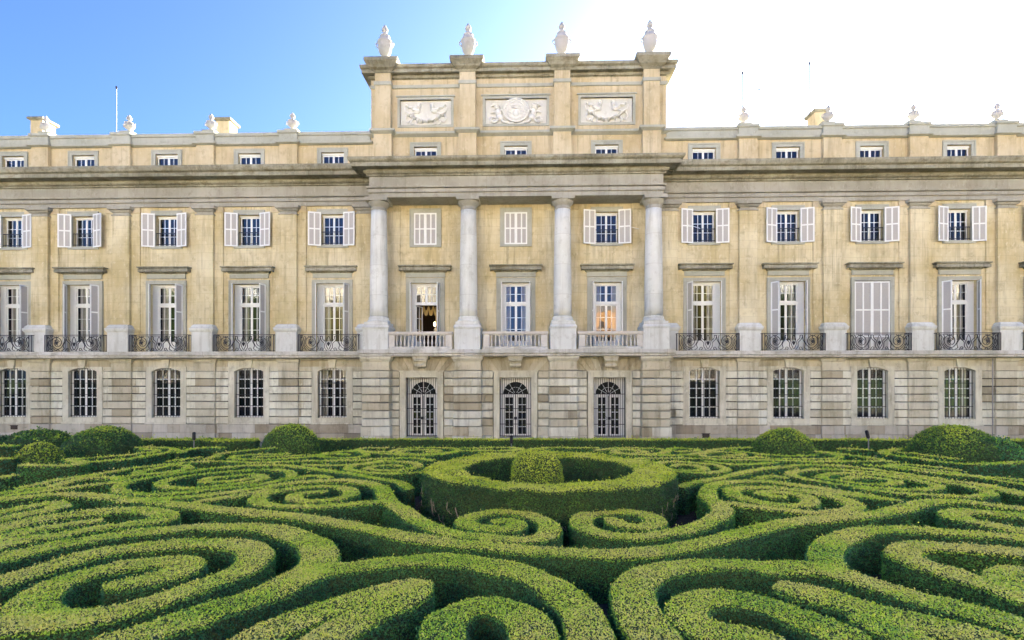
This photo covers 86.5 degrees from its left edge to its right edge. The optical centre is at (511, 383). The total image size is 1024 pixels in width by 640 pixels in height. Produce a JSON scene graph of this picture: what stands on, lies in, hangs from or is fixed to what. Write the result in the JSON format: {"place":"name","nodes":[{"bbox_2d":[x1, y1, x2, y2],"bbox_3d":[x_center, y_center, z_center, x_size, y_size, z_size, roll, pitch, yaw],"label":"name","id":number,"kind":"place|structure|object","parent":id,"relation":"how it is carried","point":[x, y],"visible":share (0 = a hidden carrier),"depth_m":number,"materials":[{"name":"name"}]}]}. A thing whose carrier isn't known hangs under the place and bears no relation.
{"place":"outdoors","nodes":[
{"label":"outdoors","id":0,"kind":"place"},
{"bbox_2d":[0,51,1023,441],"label":"palace","id":1,"kind":"structure","parent":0,"point":[568,245],"depth_m":30.49,"materials":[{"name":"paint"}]},
{"bbox_2d":[0,212,30,249],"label":"upper window","id":2,"kind":"structure","parent":1,"relation":"in","point":[25,229],"depth_m":31.55,"materials":[{"name":"white paint"}]},
{"bbox_2d":[0,267,34,351],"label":"french window","id":3,"kind":"structure","parent":1,"relation":"in","point":[20,305],"depth_m":31.54,"materials":[{"name":"white paint"}]},
{"bbox_2d":[0,360,38,423],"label":"barred window","id":4,"kind":"structure","parent":1,"relation":"in","point":[4,419],"depth_m":31.69,"materials":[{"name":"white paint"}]},
{"bbox_2d":[57,211,100,249],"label":"upper window","id":5,"kind":"structure","parent":1,"relation":"in","point":[64,221],"depth_m":31.38,"materials":[{"name":"white paint"}]},
{"bbox_2d":[52,267,107,351],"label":"french window","id":6,"kind":"structure","parent":1,"relation":"in","point":[96,305],"depth_m":31.41,"materials":[{"name":"white paint"}]},
{"bbox_2d":[68,150,98,165],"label":"attic window","id":7,"kind":"structure","parent":1,"relation":"in","point":[70,153],"depth_m":31.47,"materials":[{"name":"white paint"}]},
{"bbox_2d":[61,360,107,423],"bbox_3d":[-24.797,0.450,31.595,2.440,3.700,0.520,0,0,2],"label":"barred window","id":8,"kind":"structure","parent":1,"relation":"in","point":[66,419],"depth_m":31.44,"materials":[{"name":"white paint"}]},
{"bbox_2d":[136,266,191,351],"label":"french window","id":9,"kind":"structure","parent":1,"relation":"in","point":[153,272],"depth_m":31.28,"materials":[{"name":"white paint"}]},
{"bbox_2d":[141,210,186,248],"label":"upper window","id":10,"kind":"structure","parent":1,"relation":"in","point":[148,220],"depth_m":31.22,"materials":[{"name":"white paint"}]},
{"bbox_2d":[151,149,181,164],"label":"attic window","id":11,"kind":"structure","parent":1,"relation":"in","point":[178,151],"depth_m":31.34,"materials":[{"name":"white paint"}]},
{"bbox_2d":[144,360,190,423],"bbox_3d":[-19.889,0.450,31.458,2.440,3.700,0.520,0,0,2],"label":"barred window","id":12,"kind":"structure","parent":1,"relation":"in","point":[165,363],"depth_m":31.30,"materials":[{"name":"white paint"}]},
{"bbox_2d":[224,210,269,248],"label":"upper window","id":13,"kind":"structure","parent":1,"relation":"in","point":[231,220],"depth_m":31.09,"materials":[{"name":"white paint"}]},
{"bbox_2d":[220,266,274,351],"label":"french window","id":14,"kind":"structure","parent":1,"relation":"in","point":[242,305],"depth_m":31.15,"materials":[{"name":"white paint"}]},
{"bbox_2d":[227,359,269,423],"bbox_3d":[-15.061,0.450,31.323,2.440,3.700,0.520,0,0,2],"label":"barred window","id":15,"kind":"structure","parent":1,"relation":"in","point":[248,362],"depth_m":31.16,"materials":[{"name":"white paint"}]},
{"bbox_2d":[234,148,264,163],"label":"attic window","id":16,"kind":"structure","parent":1,"relation":"in","point":[250,152],"depth_m":31.20,"materials":[{"name":"white paint"}]},
{"bbox_2d":[304,265,356,349],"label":"french window","id":17,"kind":"structure","parent":1,"relation":"in","point":[324,304],"depth_m":31.04,"materials":[{"name":"white paint"}]},
{"bbox_2d":[308,209,354,247],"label":"upper window","id":18,"kind":"structure","parent":1,"relation":"in","point":[314,218],"depth_m":30.94,"materials":[{"name":"white paint"}]},
{"bbox_2d":[311,359,352,423],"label":"barred window","id":19,"kind":"structure","parent":1,"relation":"in","point":[347,379],"depth_m":31.03,"materials":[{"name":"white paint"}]},
{"bbox_2d":[399,371,443,438],"bbox_3d":[-4.945,1.285,29.990,2.460,4.030,0.780,0,0,2],"label":"door","id":20,"kind":"structure","parent":1,"relation":"in","point":[408,379],"depth_m":29.98,"materials":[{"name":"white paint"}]},
{"bbox_2d":[398,265,451,346],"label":"french window","id":21,"kind":"structure","parent":1,"relation":"in","point":[414,273],"depth_m":30.85,"materials":[{"name":"white paint"}]},
{"bbox_2d":[409,208,440,246],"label":"upper window","id":22,"kind":"structure","parent":1,"relation":"in","point":[424,223],"depth_m":30.87,"materials":[{"name":"white paint"}]},
{"bbox_2d":[493,371,537,438],"bbox_3d":[0.193,1.285,29.846,2.460,4.030,0.780,0,0,2],"label":"door","id":23,"kind":"structure","parent":1,"relation":"in","point":[500,384],"depth_m":29.85,"materials":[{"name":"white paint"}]},
{"bbox_2d":[489,264,542,345],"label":"french window","id":24,"kind":"structure","parent":1,"relation":"in","point":[523,276],"depth_m":30.75,"materials":[{"name":"white paint"}]},
{"bbox_2d":[500,207,531,246],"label":"upper window","id":25,"kind":"structure","parent":1,"relation":"in","point":[515,222],"depth_m":30.72,"materials":[{"name":"white paint"}]},
{"bbox_2d":[591,140,622,153],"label":"attic window","id":26,"kind":"structure","parent":1,"relation":"in","point":[619,149],"depth_m":30.63,"materials":[{"name":"white paint"}]},
{"bbox_2d":[580,263,634,345],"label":"french window","id":27,"kind":"structure","parent":1,"relation":"in","point":[595,272],"depth_m":30.60,"materials":[{"name":"white paint"}]},
{"bbox_2d":[587,370,632,438],"bbox_3d":[5.311,1.285,29.703,2.460,4.030,0.780,0,0,2],"label":"door","id":28,"kind":"structure","parent":1,"relation":"in","point":[624,384],"depth_m":29.70,"materials":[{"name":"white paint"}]},
{"bbox_2d":[583,206,637,245],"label":"upper window","id":29,"kind":"structure","parent":1,"relation":"in","point":[589,215],"depth_m":30.51,"materials":[{"name":"white paint"}]},
{"bbox_2d":[688,143,719,158],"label":"attic window","id":30,"kind":"structure","parent":1,"relation":"in","point":[690,145],"depth_m":30.47,"materials":[{"name":"white paint"}]},
{"bbox_2d":[682,359,726,424],"bbox_3d":[10.769,0.450,30.601,2.440,3.700,0.520,0,0,2],"label":"barred window","id":31,"kind":"structure","parent":1,"relation":"in","point":[704,362],"depth_m":30.44,"materials":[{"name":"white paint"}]},
{"bbox_2d":[681,206,729,244],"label":"upper window","id":32,"kind":"structure","parent":1,"relation":"in","point":[722,215],"depth_m":30.36,"materials":[{"name":"white paint"}]},
{"bbox_2d":[678,263,733,350],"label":"french window","id":33,"kind":"structure","parent":1,"relation":"in","point":[712,302],"depth_m":30.44,"materials":[{"name":"white paint"}]},
{"bbox_2d":[766,359,810,424],"bbox_3d":[15.407,0.450,30.472,2.440,3.700,0.520,0,0,2],"label":"barred window","id":34,"kind":"structure","parent":1,"relation":"in","point":[788,362],"depth_m":30.31,"materials":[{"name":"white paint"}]},
{"bbox_2d":[772,142,804,157],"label":"attic window","id":35,"kind":"structure","parent":1,"relation":"in","point":[774,144],"depth_m":30.34,"materials":[{"name":"white paint"}]},
{"bbox_2d":[761,262,818,350],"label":"french window","id":36,"kind":"structure","parent":1,"relation":"in","point":[795,302],"depth_m":30.30,"materials":[{"name":"white paint"}]},
{"bbox_2d":[766,205,814,244],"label":"upper window","id":37,"kind":"structure","parent":1,"relation":"in","point":[806,228],"depth_m":30.22,"materials":[{"name":"white paint"}]},
{"bbox_2d":[855,141,888,156],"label":"attic window","id":38,"kind":"structure","parent":1,"relation":"in","point":[858,143],"depth_m":30.22,"materials":[{"name":"white paint"}]},
{"bbox_2d":[850,359,895,425],"bbox_3d":[20.005,0.450,30.343,2.440,3.700,0.520,0,0,2],"label":"barred window","id":39,"kind":"structure","parent":1,"relation":"in","point":[890,421],"depth_m":30.18,"materials":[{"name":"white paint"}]},
{"bbox_2d":[845,262,904,350],"bbox_3d":[19.997,-4.255,30.043,3.000,4.870,0.460,0,0,2],"label":"french window","id":40,"kind":"structure","parent":1,"relation":"in","point":[872,299],"depth_m":30.19,"materials":[{"name":"white paint"}]},
{"bbox_2d":[851,204,899,243],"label":"upper window","id":41,"kind":"structure","parent":1,"relation":"in","point":[891,215],"depth_m":30.10,"materials":[{"name":"white paint"}]},
{"bbox_2d":[942,140,975,155],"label":"attic window","id":42,"kind":"structure","parent":1,"relation":"in","point":[945,142],"depth_m":30.08,"materials":[{"name":"white paint"}]},
{"bbox_2d":[936,359,983,425],"bbox_3d":[24.736,0.450,30.324,2.440,3.700,0.745,0,0,2],"label":"barred window","id":43,"kind":"structure","parent":1,"relation":"in","point":[977,421],"depth_m":30.06,"materials":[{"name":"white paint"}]},
{"bbox_2d":[932,261,992,348],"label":"french window","id":44,"kind":"structure","parent":1,"relation":"in","point":[944,288],"depth_m":30.05,"materials":[{"name":"white paint"}]},
{"bbox_2d":[938,203,986,243],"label":"upper window","id":45,"kind":"structure","parent":1,"relation":"in","point":[978,214],"depth_m":29.97,"materials":[{"name":"white paint"}]},
{"bbox_2d":[0,0,1023,135],"label":"sky","id":46,"kind":"structure","parent":0,"point":[173,65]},
{"label":"ground","id":47,"kind":"structure","parent":0,"visible":0},
{"bbox_2d":[0,426,72,448],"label":"topiary dome","id":48,"kind":"structure","parent":47,"relation":"on","point":[56,438],"depth_m":24.03,"materials":[{"name":"green plant"}]},
{"bbox_2d":[141,434,260,451],"bbox_3d":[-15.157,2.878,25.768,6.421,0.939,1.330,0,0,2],"label":"straight hedge","id":49,"kind":"object","parent":47,"relation":"on","point":[187,442],"visible":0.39,"depth_m":25.40,"materials":[{"name":"green plant"}]},
{"bbox_2d":[318,435,756,453],"bbox_3d":[0.848,2.889,25.838,22.027,0.937,1.138,0,0,0],"label":"straight hedge","id":50,"kind":"object","parent":47,"relation":"on","point":[331,444],"visible":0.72,"depth_m":25.52,"materials":[{"name":"green plant"}]},
{"bbox_2d":[414,496,881,618],"bbox_3d":[0.316,3.273,11.296,68.000,0.068,26.600,0,0,2],"label":"soil bed","id":51,"kind":"object","parent":47,"relation":"on","point":[685,519],"depth_m":12.99,"materials":[{"name":"brown soil"}]},
{"bbox_2d":[0,499,73,523],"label":"box hedge","id":52,"kind":"object","parent":51,"relation":"on","point":[32,509],"visible":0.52,"depth_m":11.21,"materials":[{"name":"green plant"}]},
{"bbox_2d":[11,440,65,464],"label":"topiary dome","id":53,"kind":"structure","parent":51,"relation":"on","point":[42,452],"depth_m":19.37,"materials":[{"name":"green plant"}]},
{"bbox_2d":[0,606,101,639],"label":"box hedge","id":54,"kind":"object","parent":51,"relation":"on","point":[10,631],"visible":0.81,"depth_m":5.86,"materials":[{"name":"green plant"}]},
{"bbox_2d":[0,516,106,541],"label":"box hedge","id":55,"kind":"object","parent":51,"relation":"on","point":[58,527],"visible":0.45,"depth_m":9.83,"materials":[{"name":"green plant"}]},
{"bbox_2d":[16,457,91,486],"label":"box hedge","id":56,"kind":"object","parent":51,"relation":"on","point":[28,473],"visible":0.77,"depth_m":17.16,"materials":[{"name":"green plant"}]},
{"bbox_2d":[0,474,130,496],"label":"box hedge","id":57,"kind":"object","parent":51,"relation":"on","point":[97,484],"visible":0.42,"depth_m":13.98,"materials":[{"name":"green plant"}]},
{"bbox_2d":[0,503,182,552],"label":"box hedge","id":58,"kind":"object","parent":51,"relation":"on","point":[122,518],"visible":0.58,"depth_m":10.29,"materials":[{"name":"green plant"}]},
{"bbox_2d":[60,425,144,457],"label":"topiary dome","id":59,"kind":"structure","parent":51,"relation":"on","point":[103,440],"depth_m":21.69,"materials":[{"name":"green plant"}]},
{"bbox_2d":[60,445,180,473],"bbox_3d":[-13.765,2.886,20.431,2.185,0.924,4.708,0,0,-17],"label":"box hedge","id":60,"kind":"object","parent":51,"relation":"on","point":[153,458],"visible":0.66,"depth_m":19.07,"materials":[{"name":"green plant"}]},
{"bbox_2d":[0,536,277,639],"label":"box hedge","id":61,"kind":"object","parent":51,"relation":"on","point":[122,586],"visible":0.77,"depth_m":7.25,"materials":[{"name":"green plant"}]},
{"bbox_2d":[129,461,194,475],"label":"box hedge","id":62,"kind":"object","parent":51,"relation":"on","point":[174,467],"visible":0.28,"depth_m":16.71,"materials":[{"name":"green plant"}]},
{"bbox_2d":[0,521,341,639],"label":"box hedge","id":63,"kind":"object","parent":51,"relation":"on","point":[228,617],"visible":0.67,"depth_m":7.80,"materials":[{"name":"green plant"}]},
{"bbox_2d":[174,446,228,459],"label":"box hedge","id":64,"kind":"object","parent":51,"relation":"on","point":[198,452],"visible":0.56,"depth_m":21.84,"materials":[{"name":"green plant"}]},
{"bbox_2d":[193,486,276,507],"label":"box hedge","id":65,"kind":"object","parent":51,"relation":"on","point":[234,500],"visible":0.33,"depth_m":12.43,"materials":[{"name":"green plant"}]},
{"bbox_2d":[202,443,280,460],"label":"box hedge","id":66,"kind":"object","parent":51,"relation":"on","point":[222,455],"visible":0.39,"depth_m":20.86,"materials":[{"name":"green plant"}]},
{"bbox_2d":[114,477,389,507],"bbox_3d":[-6.113,2.913,13.546,6.058,0.844,2.058,0,0,-15],"label":"box hedge","id":67,"kind":"object","parent":51,"relation":"on","point":[365,487],"visible":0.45,"depth_m":13.80,"materials":[{"name":"green plant"}]},
{"bbox_2d":[73,456,436,479],"bbox_3d":[-7.797,2.882,17.846,10.232,0.925,3.361,0,0,-23],"label":"box hedge","id":68,"kind":"object","parent":51,"relation":"on","point":[126,471],"visible":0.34,"depth_m":18.11,"materials":[{"name":"green plant"}]},
{"bbox_2d":[106,462,415,507],"bbox_3d":[-6.365,2.887,15.067,8.130,0.912,5.080,0,0,2],"label":"box hedge","id":69,"kind":"object","parent":51,"relation":"on","point":[210,480],"visible":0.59,"depth_m":14.81,"materials":[{"name":"green plant"}]},
{"bbox_2d":[226,451,318,461],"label":"box hedge","id":70,"kind":"object","parent":51,"relation":"on","point":[247,457],"visible":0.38,"depth_m":19.05,"materials":[{"name":"green plant"}]},
{"bbox_2d":[259,423,320,454],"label":"topiary dome","id":71,"kind":"structure","parent":51,"relation":"on","point":[293,439],"depth_m":22.27,"materials":[{"name":"green plant"}]},
{"bbox_2d":[252,447,370,459],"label":"box hedge","id":72,"kind":"object","parent":51,"relation":"on","point":[339,454],"visible":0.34,"depth_m":19.64,"materials":[{"name":"green plant"}]},
{"bbox_2d":[244,483,391,526],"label":"box hedge","id":73,"kind":"object","parent":51,"relation":"on","point":[337,502],"visible":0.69,"depth_m":11.93,"materials":[{"name":"green plant"}]},
{"bbox_2d":[226,578,426,639],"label":"box hedge","id":74,"kind":"object","parent":51,"relation":"on","point":[296,624],"visible":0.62,"depth_m":6.12,"materials":[{"name":"green plant"}]},
{"bbox_2d":[299,577,437,639],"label":"box hedge","id":75,"kind":"object","parent":51,"relation":"on","point":[399,616],"visible":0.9,"depth_m":6.22,"materials":[{"name":"green plant"}]},
{"bbox_2d":[341,460,423,495],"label":"box hedge","id":76,"kind":"object","parent":51,"relation":"on","point":[410,472],"visible":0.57,"depth_m":16.40,"materials":[{"name":"green plant"}]},
{"bbox_2d":[390,445,462,458],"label":"box hedge","id":77,"kind":"object","parent":51,"relation":"on","point":[421,450],"visible":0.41,"depth_m":21.30,"materials":[{"name":"green plant"}]},
{"bbox_2d":[346,448,525,461],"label":"box hedge","id":78,"kind":"object","parent":51,"relation":"on","point":[444,456],"visible":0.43,"depth_m":20.27,"materials":[{"name":"green plant"}]},
{"bbox_2d":[285,551,616,639],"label":"box hedge","id":79,"kind":"object","parent":51,"relation":"on","point":[572,612],"visible":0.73,"depth_m":7.50,"materials":[{"name":"green plant"}]},
{"bbox_2d":[372,484,563,547],"bbox_3d":[-1.590,2.909,11.118,6.128,0.838,2.463,0,0,37],"label":"box hedge","id":80,"kind":"object","parent":51,"relation":"on","point":[511,526],"visible":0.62,"depth_m":10.10,"materials":[{"name":"green plant"}]},
{"bbox_2d":[416,595,560,639],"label":"box hedge","id":81,"kind":"object","parent":51,"relation":"on","point":[488,618],"visible":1,"depth_m":6.03,"materials":[{"name":"green plant"}]},
{"bbox_2d":[0,490,1023,603],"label":"box hedge","id":82,"kind":"object","parent":51,"relation":"on","point":[592,573],"visible":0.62,"depth_m":9.67,"materials":[{"name":"green plant"}]},
{"bbox_2d":[509,446,563,483],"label":"topiary dome","id":83,"kind":"structure","parent":51,"relation":"on","point":[539,465],"depth_m":13.57,"materials":[{"name":"green plant"}]},
{"bbox_2d":[418,447,680,545],"bbox_3d":[0.917,2.658,14.184,6.598,1.368,6.629,0,0,2],"label":"circular hedge","id":84,"kind":"object","parent":51,"relation":"on","point":[453,489],"visible":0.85,"depth_m":12.01,"materials":[{"name":"green plant"}]},
{"bbox_2d":[592,444,674,454],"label":"box hedge","id":85,"kind":"object","parent":51,"relation":"on","point":[637,450],"visible":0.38,"depth_m":21.35,"materials":[{"name":"green plant"}]},
{"bbox_2d":[608,444,752,458],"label":"box hedge","id":86,"kind":"object","parent":51,"relation":"on","point":[694,454],"visible":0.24,"depth_m":20.10,"materials":[{"name":"green plant"}]},
{"bbox_2d":[656,456,731,484],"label":"box hedge","id":87,"kind":"object","parent":51,"relation":"on","point":[685,471],"visible":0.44,"depth_m":16.40,"materials":[{"name":"green plant"}]},
{"bbox_2d":[566,478,874,549],"bbox_3d":[4.316,2.906,12.029,7.956,0.848,3.374,0,0,-29],"label":"box hedge","id":88,"kind":"object","parent":51,"relation":"on","point":[624,528],"visible":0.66,"depth_m":10.21,"materials":[{"name":"green plant"}]},
{"bbox_2d":[697,449,766,459],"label":"box hedge","id":89,"kind":"object","parent":51,"relation":"on","point":[717,454],"visible":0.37,"depth_m":19.77,"materials":[{"name":"green plant"}]},
{"bbox_2d":[704,459,779,471],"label":"box hedge","id":90,"kind":"object","parent":51,"relation":"on","point":[734,467],"visible":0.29,"depth_m":17.54,"materials":[{"name":"green plant"}]},
{"bbox_2d":[628,455,900,466],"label":"box hedge","id":91,"kind":"object","parent":51,"relation":"on","point":[828,462],"visible":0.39,"depth_m":18.36,"materials":[{"name":"green plant"}]},
{"bbox_2d":[661,586,871,639],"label":"box hedge","id":92,"kind":"object","parent":51,"relation":"on","point":[711,614],"visible":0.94,"depth_m":6.10,"materials":[{"name":"green plant"}]},
{"bbox_2d":[751,427,816,455],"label":"topiary dome","id":93,"kind":"structure","parent":51,"relation":"on","point":[785,441],"depth_m":21.22,"materials":[{"name":"green plant"}]},
{"bbox_2d":[718,483,867,528],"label":"box hedge","id":94,"kind":"object","parent":51,"relation":"on","point":[751,505],"visible":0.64,"depth_m":11.92,"materials":[{"name":"green plant"}]},
{"bbox_2d":[605,556,1023,639],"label":"box hedge","id":95,"kind":"object","parent":51,"relation":"on","point":[639,595],"visible":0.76,"depth_m":7.04,"materials":[{"name":"green plant"}]},
{"bbox_2d":[676,460,1023,514],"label":"box hedge","id":96,"kind":"object","parent":51,"relation":"on","point":[687,494],"visible":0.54,"depth_m":14.59,"materials":[{"name":"green plant"}]},
{"bbox_2d":[817,488,903,510],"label":"box hedge","id":97,"kind":"object","parent":51,"relation":"on","point":[872,503],"visible":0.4,"depth_m":12.32,"materials":[{"name":"green plant"}]},
{"bbox_2d":[782,466,1003,503],"bbox_3d":[9.791,2.893,14.519,3.498,0.894,4.862,0,0,-23],"label":"box hedge","id":98,"kind":"object","parent":51,"relation":"on","point":[908,488],"visible":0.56,"depth_m":14.12,"materials":[{"name":"green plant"}]},
{"bbox_2d":[769,578,1022,639],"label":"box hedge","id":99,"kind":"object","parent":51,"relation":"on","point":[838,605],"visible":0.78,"depth_m":6.24,"materials":[{"name":"green plant"}]},
{"bbox_2d":[845,611,947,639],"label":"box hedge","id":100,"kind":"object","parent":51,"relation":"on","point":[875,628],"visible":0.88,"depth_m":5.76,"materials":[{"name":"green plant"}]},
{"bbox_2d":[804,521,1023,576],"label":"box hedge","id":101,"kind":"object","parent":51,"relation":"on","point":[859,549],"visible":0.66,"depth_m":9.25,"materials":[{"name":"green plant"}]},
{"bbox_2d":[860,462,1023,490],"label":"box hedge","id":102,"kind":"object","parent":51,"relation":"on","point":[991,481],"visible":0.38,"depth_m":15.38,"materials":[{"name":"green plant"}]},
{"bbox_2d":[873,447,1023,478],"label":"box hedge","id":103,"kind":"object","parent":51,"relation":"on","point":[1012,469],"visible":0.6,"depth_m":17.73,"materials":[{"name":"green plant"}]},
{"bbox_2d":[877,539,1023,617],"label":"box hedge","id":104,"kind":"object","parent":51,"relation":"on","point":[945,569],"visible":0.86,"depth_m":7.93,"materials":[{"name":"green plant"}]},
{"bbox_2d":[903,423,1005,463],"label":"topiary dome","id":105,"kind":"structure","parent":51,"relation":"on","point":[968,444],"depth_m":19.49,"materials":[{"name":"green plant"}]},
{"bbox_2d":[934,506,1023,534],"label":"box hedge","id":106,"kind":"object","parent":51,"relation":"on","point":[977,519],"visible":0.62,"depth_m":10.61,"materials":[{"name":"green plant"}]},
{"bbox_2d":[977,563,1023,591],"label":"box hedge","id":107,"kind":"object","parent":51,"relation":"on","point":[1012,575],"visible":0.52,"depth_m":7.38,"materials":[{"name":"green plant"}]},
{"bbox_2d":[990,435,1023,461],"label":"topiary dome","id":108,"kind":"structure","parent":51,"relation":"on","point":[1010,450],"depth_m":19.02,"materials":[{"name":"green plant"}]},
{"bbox_2d":[808,435,1023,454],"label":"straight hedge","id":109,"kind":"object","parent":47,"relation":"on","point":[833,444],"visible":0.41,"depth_m":25.34,"materials":[{"name":"green plant"}]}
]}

